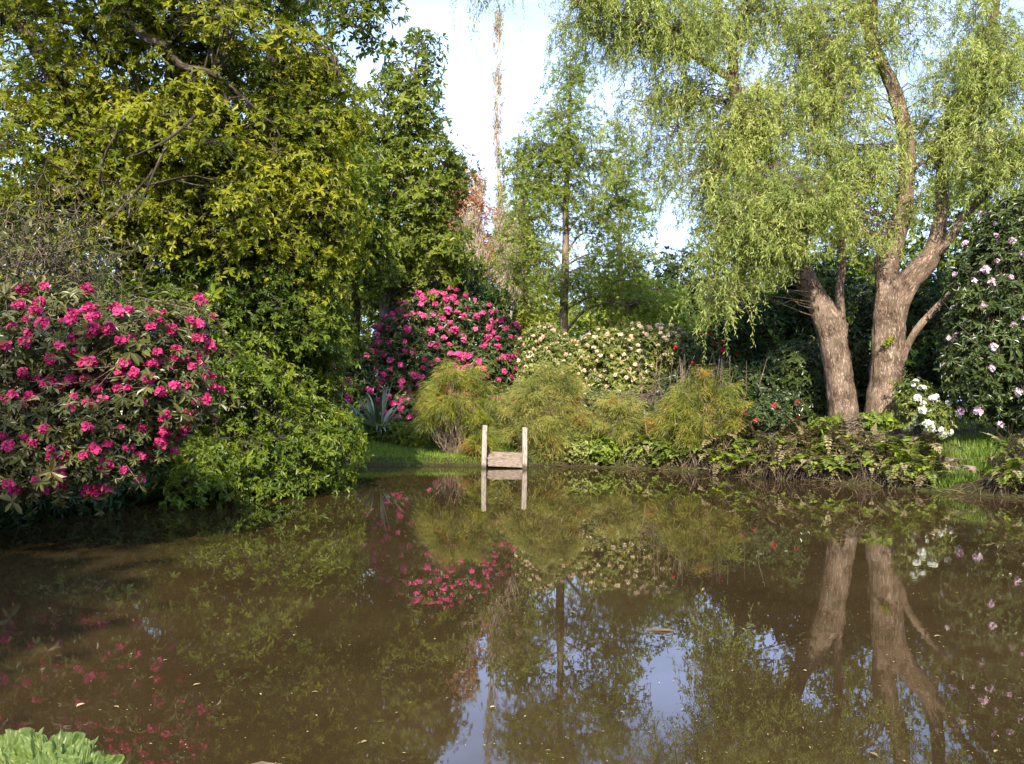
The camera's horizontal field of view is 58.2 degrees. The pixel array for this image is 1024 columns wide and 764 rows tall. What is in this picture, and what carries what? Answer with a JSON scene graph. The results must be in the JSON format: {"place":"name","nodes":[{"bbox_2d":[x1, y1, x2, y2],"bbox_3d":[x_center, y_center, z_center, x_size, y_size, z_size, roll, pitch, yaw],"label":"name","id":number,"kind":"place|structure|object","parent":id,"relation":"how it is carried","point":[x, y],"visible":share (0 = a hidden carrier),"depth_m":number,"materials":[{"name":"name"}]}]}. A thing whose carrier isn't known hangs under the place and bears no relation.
{"place":"outdoors","nodes":[
{"label":"outdoors","id":0,"kind":"place"},
{"bbox_2d":[293,136,433,365],"bbox_3d":[-5.507,-4.336,32.221,5.072,7.793,10.026,1,-1,0],"label":"maple tree","id":1,"kind":"object","parent":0,"point":[367,282],"visible":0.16,"depth_m":29.70,"materials":[{"name":"green plant"}]},
{"bbox_2d":[452,199,491,329],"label":"poplar tree","id":2,"kind":"object","parent":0,"point":[476,244],"visible":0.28,"depth_m":40.85,"materials":[{"name":"beige plant"}]},
{"bbox_2d":[470,163,490,276],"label":"poplar tree","id":3,"kind":"object","parent":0,"point":[484,185],"visible":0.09,"depth_m":46.12,"materials":[{"name":"brown plant"}]},
{"bbox_2d":[490,202,526,318],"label":"poplar tree","id":4,"kind":"object","parent":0,"point":[501,280],"visible":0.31,"depth_m":39.88,"materials":[{"name":"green plant"}]},
{"bbox_2d":[0,466,1023,763],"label":"water","id":5,"kind":"structure","parent":0,"point":[154,598],"depth_m":7.33,"materials":[{"name":"liquid"}]},
{"bbox_2d":[0,727,124,763],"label":"gunnera plant","id":6,"kind":"object","parent":5,"relation":"on","point":[26,745],"visible":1,"depth_m":3.93,"materials":[{"name":"green plant"}]},
{"bbox_2d":[58,485,1023,763],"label":"floating debris","id":7,"kind":"object","parent":5,"relation":"on","point":[622,711],"visible":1,"depth_m":6.03,"materials":[{"name":"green plant"}]},
{"bbox_2d":[646,628,673,631],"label":"sunken branch","id":8,"kind":"object","parent":5,"relation":"in","point":[659,629],"visible":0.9,"depth_m":7.16,"materials":[{"name":"brown plant"}]},
{"bbox_2d":[0,0,1023,400],"label":"sky","id":9,"kind":"structure","parent":0,"point":[468,95],"materials":[{"name":"white"}]},
{"bbox_2d":[5,406,1023,520],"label":"ground","id":10,"kind":"structure","parent":0,"point":[850,481],"depth_m":23.28,"materials":[{"name":"plant"}]},
{"bbox_2d":[0,489,56,530],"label":"evergreen shrub","id":11,"kind":"object","parent":10,"relation":"on","point":[11,517],"visible":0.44,"depth_m":12.29,"materials":[{"name":"green plant"}]},
{"bbox_2d":[0,179,111,309],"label":"broadleaf tree","id":12,"kind":"object","parent":10,"relation":"on","point":[109,294],"visible":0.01,"depth_m":35.70,"materials":[{"name":"green plant"}]},
{"bbox_2d":[22,478,133,516],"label":"evergreen shrub","id":13,"kind":"object","parent":10,"relation":"on","point":[79,506],"visible":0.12,"depth_m":13.51,"materials":[{"name":"green plant"}]},
{"bbox_2d":[0,146,171,309],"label":"twiggy shrub","id":14,"kind":"object","parent":10,"relation":"on","point":[38,267],"visible":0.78,"depth_m":12.27,"materials":[{"name":"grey plant"}]},
{"bbox_2d":[0,272,246,517],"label":"rhododendron","id":15,"kind":"object","parent":10,"relation":"on","point":[87,383],"visible":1,"depth_m":10.15,"materials":[{"name":"pink plant"}]},
{"bbox_2d":[55,209,248,340],"bbox_3d":[-15.527,-3.079,38.245,10.600,8.651,7.992,1,-1,0],"label":"broadleaf tree","id":16,"kind":"object","parent":10,"relation":"on","point":[107,280],"visible":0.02,"depth_m":37.01,"materials":[{"name":"green plant"}]},
{"bbox_2d":[114,450,192,504],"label":"evergreen shrub","id":17,"kind":"object","parent":10,"relation":"on","point":[138,494],"visible":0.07,"depth_m":14.92,"materials":[{"name":"green plant"}]},
{"bbox_2d":[0,0,381,321],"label":"broadleaf tree","id":18,"kind":"object","parent":10,"relation":"on","point":[281,166],"visible":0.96,"depth_m":16.34,"materials":[{"name":"green plant"}]},
{"bbox_2d":[0,0,411,309],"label":"broadleaf tree","id":19,"kind":"object","parent":10,"relation":"on","point":[370,13],"visible":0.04,"depth_m":21.53,"materials":[{"name":"green plant"}]},
{"bbox_2d":[110,225,374,510],"bbox_3d":[-4.583,-0.786,17.076,4.303,6.557,5.576,0,-1,43],"label":"bush","id":20,"kind":"object","parent":10,"relation":"on","point":[311,442],"visible":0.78,"depth_m":16.37,"materials":[{"name":"green plant"}]},
{"bbox_2d":[160,212,377,365],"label":"broadleaf tree","id":21,"kind":"object","parent":10,"relation":"on","point":[367,310],"depth_m":40.97,"materials":[{"name":"green plant"}]},
{"bbox_2d":[297,331,382,414],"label":"rhododendron","id":22,"kind":"object","parent":10,"relation":"on","point":[365,378],"visible":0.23,"depth_m":30.56,"materials":[{"name":"pink plant"}]},
{"bbox_2d":[339,381,418,434],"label":"flax plant","id":23,"kind":"object","parent":10,"relation":"on","point":[375,413],"visible":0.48,"depth_m":27.27,"materials":[{"name":"green plant"}]},
{"bbox_2d":[341,292,420,360],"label":"broadleaf tree","id":24,"kind":"object","parent":10,"relation":"on","point":[364,324],"visible":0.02,"depth_m":45.11,"materials":[{"name":"green plant"}]},
{"bbox_2d":[367,421,402,442],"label":"leafy plant","id":25,"kind":"object","parent":10,"relation":"on","point":[371,435],"visible":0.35,"depth_m":26.73,"materials":[{"name":"green plant"}]},
{"bbox_2d":[373,422,414,443],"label":"leafy plant","id":26,"kind":"object","parent":10,"relation":"on","point":[390,432],"visible":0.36,"depth_m":26.34,"materials":[{"name":"green plant"}]},
{"bbox_2d":[388,420,437,447],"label":"leafy plant","id":27,"kind":"object","parent":10,"relation":"on","point":[403,439],"visible":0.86,"depth_m":25.87,"materials":[{"name":"green plant"}]},
{"bbox_2d":[344,26,490,325],"bbox_3d":[-4.234,-7.528,34.167,7.035,11.406,4.498,1,-1,0],"label":"oak tree","id":28,"kind":"object","parent":10,"relation":"on","point":[436,242],"visible":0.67,"depth_m":33.41,"materials":[{"name":"green plant"}]},
{"bbox_2d":[357,286,521,420],"bbox_3d":[-2.643,-0.951,32.781,6.981,5.027,4.047,1,-1,0],"label":"rhododendron","id":29,"kind":"object","parent":10,"relation":"on","point":[438,334],"visible":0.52,"depth_m":32.08,"materials":[{"name":"pink plant"}]},
{"bbox_2d":[376,262,519,342],"bbox_3d":[-2.674,-3.365,37.432,6.049,3.896,3.756,1,-1,0],"label":"flowering bush","id":30,"kind":"object","parent":10,"relation":"on","point":[482,291],"visible":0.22,"depth_m":37.05,"materials":[{"name":"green plant"}]},
{"bbox_2d":[428,172,485,263],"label":"copper beech","id":31,"kind":"object","parent":10,"relation":"on","point":[472,197],"visible":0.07,"depth_m":43.03,"materials":[{"name":"brown plant"}]},
{"bbox_2d":[407,358,510,454],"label":"restio clump","id":32,"kind":"object","parent":10,"relation":"on","point":[436,405],"visible":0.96,"depth_m":24.65,"materials":[{"name":"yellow plant"}]},
{"bbox_2d":[421,167,520,283],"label":"copper beech","id":33,"kind":"object","parent":10,"relation":"on","point":[485,223],"visible":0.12,"depth_m":43.92,"materials":[{"name":"pink plant"}]},
{"bbox_2d":[452,420,504,459],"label":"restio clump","id":34,"kind":"object","parent":10,"relation":"on","point":[476,448],"visible":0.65,"depth_m":24.18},
{"bbox_2d":[462,400,519,437],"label":"evergreen shrub","id":35,"kind":"object","parent":10,"relation":"on","point":[498,420],"visible":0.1,"depth_m":27.99,"materials":[{"name":"green plant"}]},
{"bbox_2d":[461,315,521,397],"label":"rhododendron","id":36,"kind":"object","parent":10,"relation":"on","point":[498,356],"visible":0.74,"depth_m":31.37,"materials":[{"name":"pink plant"}]},
{"bbox_2d":[489,3,510,264],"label":"poplar tree","id":37,"kind":"object","parent":10,"relation":"on","point":[498,77],"visible":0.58,"depth_m":56.23,"materials":[{"name":"beige plant"}]},
{"bbox_2d":[482,425,526,468],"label":"jetty","id":38,"kind":"object","parent":10,"relation":"on","point":[507,459],"visible":0.81,"depth_m":23.35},
{"bbox_2d":[480,221,569,394],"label":"broadleaf tree","id":39,"kind":"object","parent":10,"relation":"on","point":[526,322],"visible":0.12,"depth_m":41.61,"materials":[{"name":"green plant"}]},
{"bbox_2d":[492,181,573,327],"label":"broadleaf tree","id":40,"kind":"object","parent":10,"relation":"on","point":[519,206],"visible":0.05,"depth_m":46.80,"materials":[{"name":"green plant"}]},
{"bbox_2d":[492,357,594,458],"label":"restio clump","id":41,"kind":"object","parent":10,"relation":"on","point":[562,402],"visible":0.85,"depth_m":24.62,"materials":[{"name":"plant"}]},
{"bbox_2d":[515,413,582,465],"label":"restio clump","id":42,"kind":"object","parent":10,"relation":"on","point":[548,451],"visible":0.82,"depth_m":24.30,"materials":[{"name":"plant"}]},
{"bbox_2d":[512,280,587,389],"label":"broadleaf tree","id":43,"kind":"object","parent":10,"relation":"on","point":[549,316],"depth_m":60.34,"materials":[{"name":"green plant"}]},
{"bbox_2d":[512,321,598,403],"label":"rhododendron","id":44,"kind":"object","parent":10,"relation":"on","point":[533,349],"visible":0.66,"depth_m":27.52,"materials":[{"name":"beige plant"}]},
{"bbox_2d":[543,264,654,343],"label":"broadleaf tree","id":45,"kind":"object","parent":10,"relation":"on","point":[580,328],"visible":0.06,"depth_m":43.02,"materials":[{"name":"green plant"}]},
{"bbox_2d":[569,386,658,462],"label":"restio clump","id":46,"kind":"object","parent":10,"relation":"on","point":[618,412],"visible":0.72,"depth_m":24.70,"materials":[{"name":"plant"}]},
{"bbox_2d":[568,183,659,339],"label":"broadleaf tree","id":47,"kind":"object","parent":10,"relation":"on","point":[599,310],"visible":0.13,"depth_m":41.75,"materials":[{"name":"green plant"}]},
{"bbox_2d":[545,366,706,440],"bbox_3d":[3.312,0.781,26.240,4.861,2.571,2.477,1,-1,0],"label":"shrub","id":48,"kind":"object","parent":10,"relation":"on","point":[664,383],"visible":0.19,"depth_m":26.21,"materials":[{"name":"green plant"}]},
{"bbox_2d":[566,320,689,402],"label":"rhododendron","id":49,"kind":"object","parent":10,"relation":"on","point":[616,354],"visible":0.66,"depth_m":27.29,"materials":[{"name":"white plant"}]},
{"bbox_2d":[621,432,656,467],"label":"fern clump","id":50,"kind":"object","parent":10,"relation":"on","point":[634,443],"visible":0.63,"depth_m":23.90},
{"bbox_2d":[615,276,702,373],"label":"broadleaf tree","id":51,"kind":"object","parent":10,"relation":"on","point":[674,300],"visible":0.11,"depth_m":33.64,"materials":[{"name":"green plant"}]},
{"bbox_2d":[638,442,684,468],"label":"fern clump","id":52,"kind":"object","parent":10,"relation":"on","point":[671,457],"visible":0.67,"depth_m":23.52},
{"bbox_2d":[448,0,887,433],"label":"willow tree","id":53,"kind":"object","parent":10,"relation":"on","point":[743,139],"visible":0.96,"depth_m":22.85,"materials":[{"name":"green plant"}]},
{"bbox_2d":[650,410,707,459],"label":"fern clump","id":54,"kind":"object","parent":10,"relation":"on","point":[688,430],"visible":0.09,"depth_m":23.83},
{"bbox_2d":[639,245,720,373],"bbox_3d":[7.083,-2.308,39.989,4.636,7.160,3.729,1,-1,0],"label":"broadleaf tree","id":55,"kind":"object","parent":10,"relation":"on","point":[668,270],"visible":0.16,"depth_m":39.69,"materials":[{"name":"green plant"}]},
{"bbox_2d":[670,439,709,463],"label":"leafy plant","id":56,"kind":"object","parent":10,"relation":"on","point":[682,459],"visible":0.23,"depth_m":23.45,"materials":[{"name":"green plant"}]},
{"bbox_2d":[671,435,711,470],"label":"fern clump","id":57,"kind":"object","parent":10,"relation":"on","point":[692,460],"visible":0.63,"depth_m":23.25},
{"bbox_2d":[640,363,754,458],"bbox_3d":[4.940,0.918,23.832,3.356,2.876,2.775,1,-1,0],"label":"restio clump","id":58,"kind":"object","parent":10,"relation":"on","point":[675,409],"visible":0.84,"depth_m":23.50,"materials":[{"name":"plant"}]},
{"bbox_2d":[638,354,766,439],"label":"dry stalks","id":59,"kind":"object","parent":10,"relation":"on","point":[682,377],"visible":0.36,"depth_m":24.06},
{"bbox_2d":[672,326,740,414],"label":"azalea","id":60,"kind":"object","parent":10,"relation":"on","point":[687,347],"visible":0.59,"depth_m":26.73,"materials":[{"name":"green plant"}]},
{"bbox_2d":[677,420,752,464],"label":"fern clump","id":61,"kind":"object","parent":10,"relation":"on","point":[725,443],"visible":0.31,"depth_m":23.18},
{"bbox_2d":[695,446,736,473],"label":"fern clump","id":62,"kind":"object","parent":10,"relation":"on","point":[719,462],"visible":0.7,"depth_m":22.65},
{"bbox_2d":[687,276,748,345],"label":"broadleaf tree","id":63,"kind":"object","parent":10,"relation":"on","point":[712,307],"depth_m":57.46,"materials":[{"name":"green plant"}]},
{"bbox_2d":[675,167,797,341],"bbox_3d":[10.241,-4.277,40.015,6.747,11.125,5.486,1,-1,0],"label":"broadleaf tree","id":64,"kind":"object","parent":10,"relation":"on","point":[704,299],"visible":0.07,"depth_m":39.55,"materials":[{"name":"green plant"}]},
{"bbox_2d":[718,442,764,475],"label":"fern clump","id":65,"kind":"object","parent":10,"relation":"on","point":[740,462],"visible":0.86,"depth_m":22.16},
{"bbox_2d":[705,359,795,437],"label":"evergreen shrub","id":66,"kind":"object","parent":10,"relation":"on","point":[753,385],"visible":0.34,"depth_m":24.37,"materials":[{"name":"green plant"}]},
{"bbox_2d":[727,409,785,445],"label":"fern clump","id":67,"kind":"object","parent":10,"relation":"on","point":[740,416],"visible":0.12,"depth_m":22.96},
{"bbox_2d":[705,289,809,369],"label":"evergreen shrub","id":68,"kind":"object","parent":10,"relation":"on","point":[742,344],"visible":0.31,"depth_m":26.87,"materials":[{"name":"green plant"}]},
{"bbox_2d":[723,416,808,471],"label":"fern clump","id":69,"kind":"object","parent":10,"relation":"on","point":[754,441],"visible":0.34,"depth_m":22.31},
{"bbox_2d":[741,383,807,441],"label":"azalea","id":70,"kind":"object","parent":10,"relation":"on","point":[778,412],"visible":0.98,"depth_m":22.59,"materials":[{"name":"green plant"}]},
{"bbox_2d":[748,440,800,478],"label":"fern clump","id":71,"kind":"object","parent":10,"relation":"on","point":[769,467],"visible":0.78,"depth_m":21.29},
{"bbox_2d":[528,453,1023,497],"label":"bank litter","id":72,"kind":"object","parent":10,"relation":"on","point":[822,479],"visible":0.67,"depth_m":20.38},
{"bbox_2d":[753,427,817,469],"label":"fern clump","id":73,"kind":"object","parent":10,"relation":"on","point":[771,437],"visible":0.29,"depth_m":21.80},
{"bbox_2d":[779,417,820,452],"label":"fern clump","id":74,"kind":"object","parent":10,"relation":"on","point":[786,432],"visible":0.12,"depth_m":22.27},
{"bbox_2d":[781,442,834,481],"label":"fern clump","id":75,"kind":"object","parent":10,"relation":"on","point":[803,461],"visible":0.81,"depth_m":20.79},
{"bbox_2d":[761,328,857,436],"bbox_3d":[7.976,0.117,25.183,2.744,3.242,2.155,1,-1,0],"label":"evergreen shrub","id":76,"kind":"object","parent":10,"relation":"on","point":[795,364],"visible":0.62,"depth_m":24.54,"materials":[{"name":"green plant"}]},
{"bbox_2d":[785,417,836,453],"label":"fern clump","id":77,"kind":"object","parent":10,"relation":"on","point":[803,430],"visible":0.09,"depth_m":22.22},
{"bbox_2d":[780,421,851,472],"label":"fern clump","id":78,"kind":"object","parent":10,"relation":"on","point":[816,440],"visible":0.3,"depth_m":21.25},
{"bbox_2d":[764,254,870,351],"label":"evergreen shrub","id":79,"kind":"object","parent":10,"relation":"on","point":[828,285],"visible":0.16,"depth_m":27.57,"materials":[{"name":"green plant"}]},
{"bbox_2d":[781,449,862,483],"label":"fern clump","id":80,"kind":"object","parent":10,"relation":"on","point":[834,464],"visible":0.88,"depth_m":20.41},
{"bbox_2d":[759,162,922,322],"bbox_3d":[12.157,-3.632,34.154,6.170,9.721,4.619,1,-1,0],"label":"broadleaf tree","id":81,"kind":"object","parent":10,"relation":"on","point":[866,262],"visible":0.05,"depth_m":33.43,"materials":[{"name":"green plant"}]},
{"bbox_2d":[807,410,908,439],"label":"leafy plant","id":82,"kind":"object","parent":10,"relation":"on","point":[885,420],"visible":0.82,"depth_m":21.81,"materials":[{"name":"green plant"}]},
{"bbox_2d":[830,429,886,454],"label":"fern clump","id":83,"kind":"object","parent":10,"relation":"on","point":[850,435],"visible":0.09,"depth_m":21.52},
{"bbox_2d":[812,282,907,414],"bbox_3d":[9.922,-0.743,26.472,2.645,4.341,2.110,1,-1,0],"label":"evergreen shrub","id":84,"kind":"object","parent":10,"relation":"on","point":[859,321],"visible":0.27,"depth_m":25.94,"materials":[{"name":"green plant"}]},
{"bbox_2d":[820,419,906,472],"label":"fern clump","id":85,"kind":"object","parent":10,"relation":"on","point":[841,437],"visible":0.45,"depth_m":20.91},
{"bbox_2d":[842,450,887,484],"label":"fern clump","id":86,"kind":"object","parent":10,"relation":"on","point":[868,464],"visible":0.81,"depth_m":20.01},
{"bbox_2d":[826,429,919,476],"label":"fern clump","id":87,"kind":"object","parent":10,"relation":"on","point":[867,447],"visible":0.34,"depth_m":20.18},
{"bbox_2d":[745,0,1023,441],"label":"willow tree","id":88,"kind":"object","parent":10,"relation":"on","point":[980,70],"visible":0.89,"depth_m":22.92,"materials":[{"name":"green plant"}]},
{"bbox_2d":[880,335,894,347],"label":"epiphyte sprig","id":89,"kind":"object","parent":88,"relation":"attached to","point":[889,339],"visible":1,"depth_m":22.98,"materials":[{"name":"green plant"}]},
{"bbox_2d":[875,448,924,488],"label":"fern clump","id":90,"kind":"object","parent":10,"relation":"on","point":[905,473],"visible":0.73,"depth_m":19.38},
{"bbox_2d":[860,430,985,488],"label":"fern clump","id":91,"kind":"object","parent":10,"relation":"on","point":[923,447],"visible":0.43,"depth_m":19.75,"materials":[{"name":"plant"}]},
{"bbox_2d":[888,374,961,450],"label":"azalea","id":92,"kind":"object","parent":10,"relation":"on","point":[919,406],"visible":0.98,"depth_m":21.65,"materials":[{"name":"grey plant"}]},
{"bbox_2d":[900,262,968,419],"bbox_3d":[12.158,-1.143,27.081,3.672,4.837,2.617,1,-1,0],"label":"evergreen shrub","id":93,"kind":"object","parent":10,"relation":"on","point":[921,359],"visible":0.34,"depth_m":26.34,"materials":[{"name":"green plant"}]},
{"bbox_2d":[896,453,975,491],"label":"fern clump","id":94,"kind":"object","parent":10,"relation":"on","point":[925,467],"visible":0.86,"depth_m":19.04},
{"bbox_2d":[861,128,1018,395],"bbox_3d":[17.111,-4.398,36.056,7.249,11.421,5.280,1,-1,0],"label":"broadleaf tree","id":95,"kind":"object","parent":10,"relation":"on","point":[921,241],"visible":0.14,"depth_m":35.26,"materials":[{"name":"green plant"}]},
{"bbox_2d":[941,465,977,473],"bbox_3d":[9.508,1.859,19.583,0.770,0.186,0.548,1,-1,0],"label":"stone step","id":96,"kind":"object","parent":10,"relation":"on","point":[970,467],"visible":0.35,"depth_m":19.39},
{"bbox_2d":[928,455,1002,489],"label":"grass","id":97,"kind":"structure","parent":10,"relation":"on","point":[943,479],"depth_m":18.88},
{"bbox_2d":[932,193,1023,439],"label":"rhododendron","id":98,"kind":"object","parent":10,"relation":"on","point":[983,331],"visible":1,"depth_m":21.00,"materials":[{"name":"green plant"}]},
{"bbox_2d":[937,140,1023,322],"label":"broadleaf tree","id":99,"kind":"object","parent":10,"relation":"on","point":[968,224],"visible":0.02,"depth_m":34.26,"materials":[{"name":"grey plant"}]},
{"bbox_2d":[979,429,1023,474],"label":"fern clump","id":100,"kind":"object","parent":10,"relation":"on","point":[1015,445],"visible":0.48,"depth_m":18.56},
{"bbox_2d":[981,457,1023,494],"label":"fern clump","id":101,"kind":"object","parent":10,"relation":"on","point":[1010,475],"visible":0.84,"depth_m":17.89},
{"bbox_2d":[996,460,1023,495],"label":"fern clump","id":102,"kind":"object","parent":10,"relation":"on","point":[1022,472],"visible":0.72,"depth_m":17.73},
{"bbox_2d":[554,432,596,463],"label":"leafy plant","id":103,"kind":"object","parent":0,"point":[578,451],"visible":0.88,"depth_m":24.29,"materials":[{"name":"green plant"}]},
{"bbox_2d":[583,433,623,465],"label":"leafy plant","id":104,"kind":"object","parent":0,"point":[599,450],"visible":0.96,"depth_m":24.21,"materials":[{"name":"green plant"}]},
{"bbox_2d":[617,433,655,464],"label":"leafy plant","id":105,"kind":"object","parent":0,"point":[625,449],"visible":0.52,"depth_m":23.97,"materials":[{"name":"green plant"}]},
{"bbox_2d":[645,431,680,465],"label":"leafy plant","id":106,"kind":"object","parent":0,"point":[660,452],"visible":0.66,"depth_m":23.67,"materials":[{"name":"green plant"}]},
{"bbox_2d":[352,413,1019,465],"bbox_3d":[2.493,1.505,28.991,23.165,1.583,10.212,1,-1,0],"label":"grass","id":107,"kind":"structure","parent":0,"point":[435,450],"depth_m":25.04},
{"bbox_2d":[485,42,690,337],"bbox_3d":[2.570,-5.987,31.004,6.985,11.041,3.870,1,-1,0],"label":"larch tree","id":108,"kind":"object","parent":107,"relation":"on","point":[567,140],"visible":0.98,"depth_m":30.80,"materials":[{"name":"green plant"}]},
{"bbox_2d":[918,425,1022,472],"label":"grass","id":109,"kind":"structure","parent":0,"point":[979,445],"depth_m":20.91,"materials":[{"name":"plant"}]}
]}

